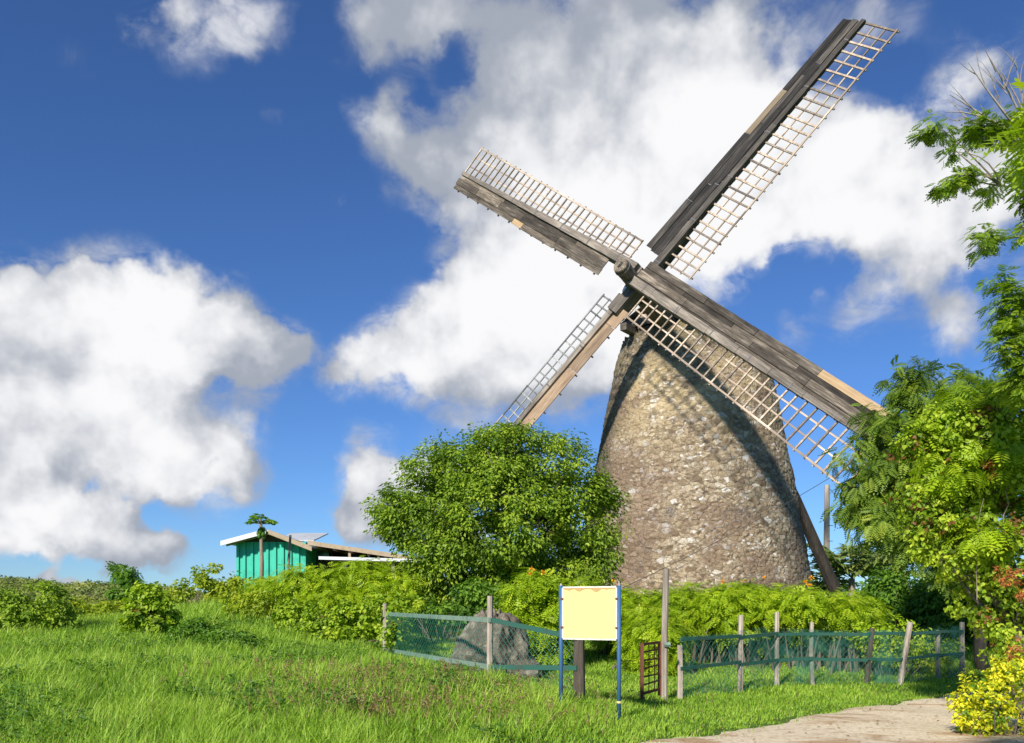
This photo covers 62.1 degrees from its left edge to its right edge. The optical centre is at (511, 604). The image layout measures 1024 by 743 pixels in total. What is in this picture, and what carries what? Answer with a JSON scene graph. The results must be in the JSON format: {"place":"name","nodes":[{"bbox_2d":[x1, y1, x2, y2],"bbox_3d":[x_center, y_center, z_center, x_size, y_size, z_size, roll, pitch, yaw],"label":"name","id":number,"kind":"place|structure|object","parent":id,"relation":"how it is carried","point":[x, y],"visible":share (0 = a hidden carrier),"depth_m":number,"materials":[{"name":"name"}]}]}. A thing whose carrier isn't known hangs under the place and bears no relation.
{"place":"outdoors","nodes":[
{"label":"outdoors","id":0,"kind":"place"},
{"bbox_2d":[0,578,205,603],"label":"hill","id":1,"kind":"structure","parent":0,"point":[102,585],"depth_m":90.26,"materials":[{"name":"green plant"}]},
{"bbox_2d":[0,575,207,613],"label":"scrub","id":2,"kind":"object","parent":1,"relation":"on","point":[73,586],"visible":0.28,"depth_m":91.99,"materials":[{"name":"green plant"}]},
{"bbox_2d":[0,596,1016,742],"bbox_3d":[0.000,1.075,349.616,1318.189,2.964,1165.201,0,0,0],"label":"ground","id":3,"kind":"structure","parent":0,"point":[720,730],"depth_m":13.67,"materials":[{"name":"green plant"}]},
{"bbox_2d":[0,578,83,631],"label":"round bush","id":4,"kind":"object","parent":3,"relation":"on","point":[16,609],"visible":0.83,"depth_m":19.70,"materials":[{"name":"green plant"}]},
{"bbox_2d":[61,594,133,619],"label":"yellow green bush","id":5,"kind":"object","parent":3,"relation":"on","point":[90,608],"visible":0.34,"depth_m":25.01,"materials":[{"name":"green plant"}]},
{"bbox_2d":[98,582,136,603],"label":"dark bush","id":6,"kind":"object","parent":3,"relation":"on","point":[111,595],"visible":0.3,"depth_m":43.65,"materials":[{"name":"green plant"}]},
{"bbox_2d":[105,561,143,588],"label":"umbrella tree","id":7,"kind":"object","parent":3,"relation":"on","point":[121,577],"visible":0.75,"depth_m":44.68,"materials":[{"name":"green plant"}]},
{"bbox_2d":[117,580,185,636],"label":"vine bush","id":8,"kind":"object","parent":3,"relation":"on","point":[151,603],"visible":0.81,"depth_m":18.76,"materials":[{"name":"green plant"}]},
{"bbox_2d":[166,562,246,605],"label":"pale bush","id":9,"kind":"object","parent":3,"relation":"on","point":[203,581],"visible":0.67,"depth_m":27.84,"materials":[{"name":"green plant"}]},
{"bbox_2d":[161,615,264,646],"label":"bush","id":10,"kind":"object","parent":3,"relation":"on","point":[214,633],"visible":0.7,"depth_m":17.26,"materials":[{"name":"green plant"}]},
{"bbox_2d":[208,570,255,598],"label":"pale bush","id":11,"kind":"object","parent":3,"relation":"on","point":[238,583],"visible":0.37,"depth_m":27.61,"materials":[{"name":"green plant"}]},
{"bbox_2d":[216,585,296,630],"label":"tangled bush","id":12,"kind":"object","parent":3,"relation":"on","point":[263,609],"visible":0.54,"depth_m":21.97,"materials":[{"name":"green plant"}]},
{"bbox_2d":[246,513,277,577],"bbox_3d":[-8.234,-1.509,27.951,1.067,2.977,1.192,0,0,0],"label":"papaya tree","id":13,"kind":"object","parent":3,"relation":"on","point":[260,532],"visible":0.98,"depth_m":27.94,"materials":[{"name":"green plant"}]},
{"bbox_2d":[0,614,527,742],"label":"weeds","id":14,"kind":"object","parent":3,"relation":"on","point":[230,682],"visible":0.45,"depth_m":11.03,"materials":[{"name":"green plant"}]},
{"bbox_2d":[287,535,291,569],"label":"bare stem","id":15,"kind":"object","parent":3,"relation":"on","point":[289,552],"visible":0.47,"depth_m":28.97,"materials":[{"name":"grey plant"}]},
{"bbox_2d":[220,529,426,589],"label":"house","id":16,"kind":"structure","parent":3,"relation":"on","point":[311,551],"depth_m":31.50,"materials":[{"name":"green paint"}]},
{"bbox_2d":[231,555,429,620],"bbox_3d":[-5.177,-0.186,22.166,6.492,2.222,2.970,0,0,26],"label":"feathery bank shrub","id":17,"kind":"object","parent":3,"relation":"on","point":[357,582],"visible":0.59,"depth_m":21.45,"materials":[{"name":"green plant"}]},
{"bbox_2d":[270,592,429,650],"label":"vine bank","id":18,"kind":"structure","parent":3,"relation":"on","point":[344,617],"depth_m":19.05,"materials":[{"name":"green plant"}]},
{"bbox_2d":[152,654,713,740],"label":"dry weeds","id":19,"kind":"object","parent":3,"relation":"on","point":[375,700],"visible":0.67,"depth_m":10.42,"materials":[{"name":"plant"}]},
{"bbox_2d":[405,574,514,646],"bbox_3d":[-1.613,0.270,20.893,3.601,2.097,2.051,0,0,-20],"label":"dark shrub","id":20,"kind":"object","parent":3,"relation":"on","point":[478,594],"visible":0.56,"depth_m":20.76,"materials":[{"name":"green plant"}]},
{"bbox_2d":[383,596,584,700],"bbox_3d":[-1.107,0.661,14.833,0.712,1.598,7.160,0,0,-31],"label":"wire fence","id":21,"kind":"object","parent":3,"relation":"on","point":[577,667],"visible":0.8,"depth_m":12.96,"materials":[{"name":"green metal"}]},
{"bbox_2d":[447,608,534,672],"bbox_3d":[-0.350,1.012,15.817,1.546,1.975,1.312,0,0,25],"label":"boulder","id":22,"kind":"object","parent":3,"relation":"on","point":[498,614],"visible":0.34,"depth_m":15.38,"materials":[{"name":"grey stone"}]},
{"bbox_2d":[358,418,634,613],"bbox_3d":[-0.357,-2.090,22.626,7.501,5.892,4.210,0,0,0],"label":"broadleaf tree","id":23,"kind":"object","parent":3,"relation":"on","point":[497,474],"visible":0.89,"depth_m":22.23,"materials":[{"name":"green plant"}]},
{"bbox_2d":[510,659,542,678],"bbox_3d":[0.256,1.247,15.400,0.616,0.542,0.562,0,0,0],"label":"rock","id":24,"kind":"object","parent":3,"relation":"on","point":[532,672],"visible":0.35,"depth_m":15.23,"materials":[{"name":"grey stone"}]},
{"bbox_2d":[494,566,608,664],"bbox_3d":[0.839,0.409,18.220,3.009,2.467,2.170,0,0,0],"label":"flowering shrub","id":25,"kind":"object","parent":3,"relation":"on","point":[532,599],"visible":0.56,"depth_m":17.62,"materials":[{"name":"green plant"}]},
{"bbox_2d":[559,581,620,720],"bbox_3d":[0.988,0.622,10.823,0.844,1.853,0.058,0,0,26],"label":"sign board","id":26,"kind":"object","parent":3,"relation":"on","point":[589,612],"visible":0.91,"depth_m":10.80,"materials":[{"name":"yellow paint"}]},
{"bbox_2d":[586,579,658,657],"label":"flowering shrub","id":27,"kind":"object","parent":3,"relation":"on","point":[629,600],"visible":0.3,"depth_m":19.60,"materials":[{"name":"green plant"}]},
{"bbox_2d":[609,601,698,676],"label":"flowering shrub","id":28,"kind":"object","parent":3,"relation":"on","point":[639,628],"visible":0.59,"depth_m":17.05,"materials":[{"name":"green plant"}]},
{"bbox_2d":[660,569,670,699],"bbox_3d":[2.451,0.530,13.577,0.149,2.214,0.158,0,0,0],"label":"tall post","id":29,"kind":"object","parent":3,"relation":"on","point":[665,644],"visible":0.81,"depth_m":13.55,"materials":[{"name":"grey wood"}]},
{"bbox_2d":[640,641,660,701],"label":"iron gate","id":30,"kind":"structure","parent":29,"relation":"attached to","point":[642,677],"depth_m":13.16,"materials":[{"name":"brown metal"}]},
{"bbox_2d":[438,18,899,596],"bbox_3d":[4.645,-9.367,31.084,16.506,20.335,15.441,0,0,13],"label":"windmill","id":31,"kind":"object","parent":3,"relation":"on","point":[694,444],"visible":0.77,"depth_m":29.54,"materials":[{"name":"stone"}]},
{"bbox_2d":[637,580,752,664],"bbox_3d":[4.130,0.714,19.913,3.020,2.623,3.170,0,0,0],"label":"flowering shrub","id":32,"kind":"object","parent":3,"relation":"on","point":[681,602],"visible":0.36,"depth_m":19.00,"materials":[{"name":"green plant"}]},
{"bbox_2d":[690,576,789,668],"bbox_3d":[5.258,0.611,19.460,2.420,2.512,3.057,0,0,14],"label":"flowering shrub","id":33,"kind":"object","parent":3,"relation":"on","point":[741,605],"visible":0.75,"depth_m":18.54,"materials":[{"name":"green plant"}]},
{"bbox_2d":[748,575,843,669],"bbox_3d":[6.372,0.644,19.334,2.627,2.552,3.309,0,0,34],"label":"flowering shrub","id":34,"kind":"object","parent":3,"relation":"on","point":[798,603],"visible":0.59,"depth_m":18.26,"materials":[{"name":"green plant"}]},
{"bbox_2d":[677,612,964,698],"bbox_3d":[5.903,0.899,16.045,7.590,1.536,0.877,0,0,-28],"label":"netted fence","id":35,"kind":"object","parent":3,"relation":"on","point":[871,633],"visible":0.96,"depth_m":16.15,"materials":[{"name":"teal metal"}]},
{"bbox_2d":[824,485,832,595],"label":"utility pole","id":36,"kind":"object","parent":3,"relation":"on","point":[827,525],"visible":0.41,"depth_m":43.89,"materials":[{"name":"wood"}]},
{"bbox_2d":[811,566,861,592],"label":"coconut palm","id":37,"kind":"object","parent":3,"relation":"on","point":[843,581],"visible":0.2,"depth_m":41.26,"materials":[{"name":"green plant"}]},
{"bbox_2d":[796,587,896,674],"bbox_3d":[7.367,0.791,18.869,2.156,2.368,2.970,0,0,22],"label":"flowering shrub","id":38,"kind":"object","parent":3,"relation":"on","point":[858,607],"visible":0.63,"depth_m":18.11,"materials":[{"name":"green plant"}]},
{"bbox_2d":[806,543,900,595],"bbox_3d":[16.062,-1.312,40.313,5.129,3.514,5.535,0,0,19],"label":"coconut palm","id":39,"kind":"object","parent":3,"relation":"on","point":[863,567],"visible":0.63,"depth_m":39.33,"materials":[{"name":"green plant"}]},
{"bbox_2d":[836,547,930,587],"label":"coconut palm","id":40,"kind":"object","parent":3,"relation":"on","point":[884,565],"visible":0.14,"depth_m":41.12,"materials":[{"name":"green plant"}]},
{"bbox_2d":[852,566,946,635],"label":"background bush","id":41,"kind":"object","parent":3,"relation":"on","point":[892,592],"visible":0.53,"depth_m":25.60,"materials":[{"name":"green plant"}]},
{"bbox_2d":[840,574,962,612],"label":"woodland","id":42,"kind":"object","parent":3,"relation":"on","point":[846,590],"depth_m":59.36,"materials":[{"name":"green plant"}]},
{"bbox_2d":[843,614,969,678],"bbox_3d":[8.299,0.896,17.834,2.697,1.441,1.389,0,0,-20],"label":"shrub","id":43,"kind":"object","parent":3,"relation":"on","point":[927,648],"visible":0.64,"depth_m":17.61,"materials":[{"name":"green plant"}]},
{"bbox_2d":[818,354,1023,670],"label":"feather leaf tree","id":44,"kind":"object","parent":3,"relation":"on","point":[867,513],"visible":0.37,"depth_m":18.57,"materials":[{"name":"green plant"}]},
{"bbox_2d":[892,577,973,645],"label":"background bush","id":45,"kind":"object","parent":3,"relation":"on","point":[938,620],"visible":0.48,"depth_m":24.55,"materials":[{"name":"green plant"}]},
{"bbox_2d":[882,367,1023,716],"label":"vine covered tree","id":46,"kind":"object","parent":3,"relation":"on","point":[965,462],"visible":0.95,"depth_m":11.52,"materials":[{"name":"green plant"}]},
{"bbox_2d":[904,44,1023,413],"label":"tall airy tree","id":47,"kind":"object","parent":3,"relation":"on","point":[1009,323],"visible":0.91,"depth_m":10.00,"materials":[{"name":"green plant"}]},
{"bbox_2d":[943,650,1023,736],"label":"golden shrub","id":48,"kind":"object","parent":3,"relation":"on","point":[994,717],"visible":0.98,"depth_m":10.29,"materials":[{"name":"yellow plant"}]},
{"bbox_2d":[952,556,1023,648],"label":"background bush","id":49,"kind":"object","parent":3,"relation":"on","point":[988,646],"visible":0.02,"depth_m":24.09,"materials":[{"name":"green plant"}]},
{"bbox_2d":[969,78,1023,216],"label":"overhanging tree","id":50,"kind":"object","parent":3,"relation":"on","point":[1017,131],"visible":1,"depth_m":4.30,"materials":[{"name":"green plant"}]},
{"bbox_2d":[0,0,1023,592],"label":"sky","id":51,"kind":"structure","parent":0,"point":[245,271],"materials":[{"name":"blue"}]},
{"bbox_2d":[622,478,828,587],"bbox_3d":[6.127,-2.090,24.001,6.050,3.234,0.017,0,0,0],"label":"cable","id":52,"kind":"object","parent":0,"point":[728,535],"visible":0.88,"depth_m":23.99,"materials":[{"name":"black metal"}]},
{"bbox_2d":[641,691,1023,742],"bbox_3d":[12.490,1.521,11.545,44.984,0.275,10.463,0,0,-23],"label":"road","id":53,"kind":"structure","parent":0,"point":[908,724],"depth_m":10.64,"materials":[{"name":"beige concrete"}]}
]}

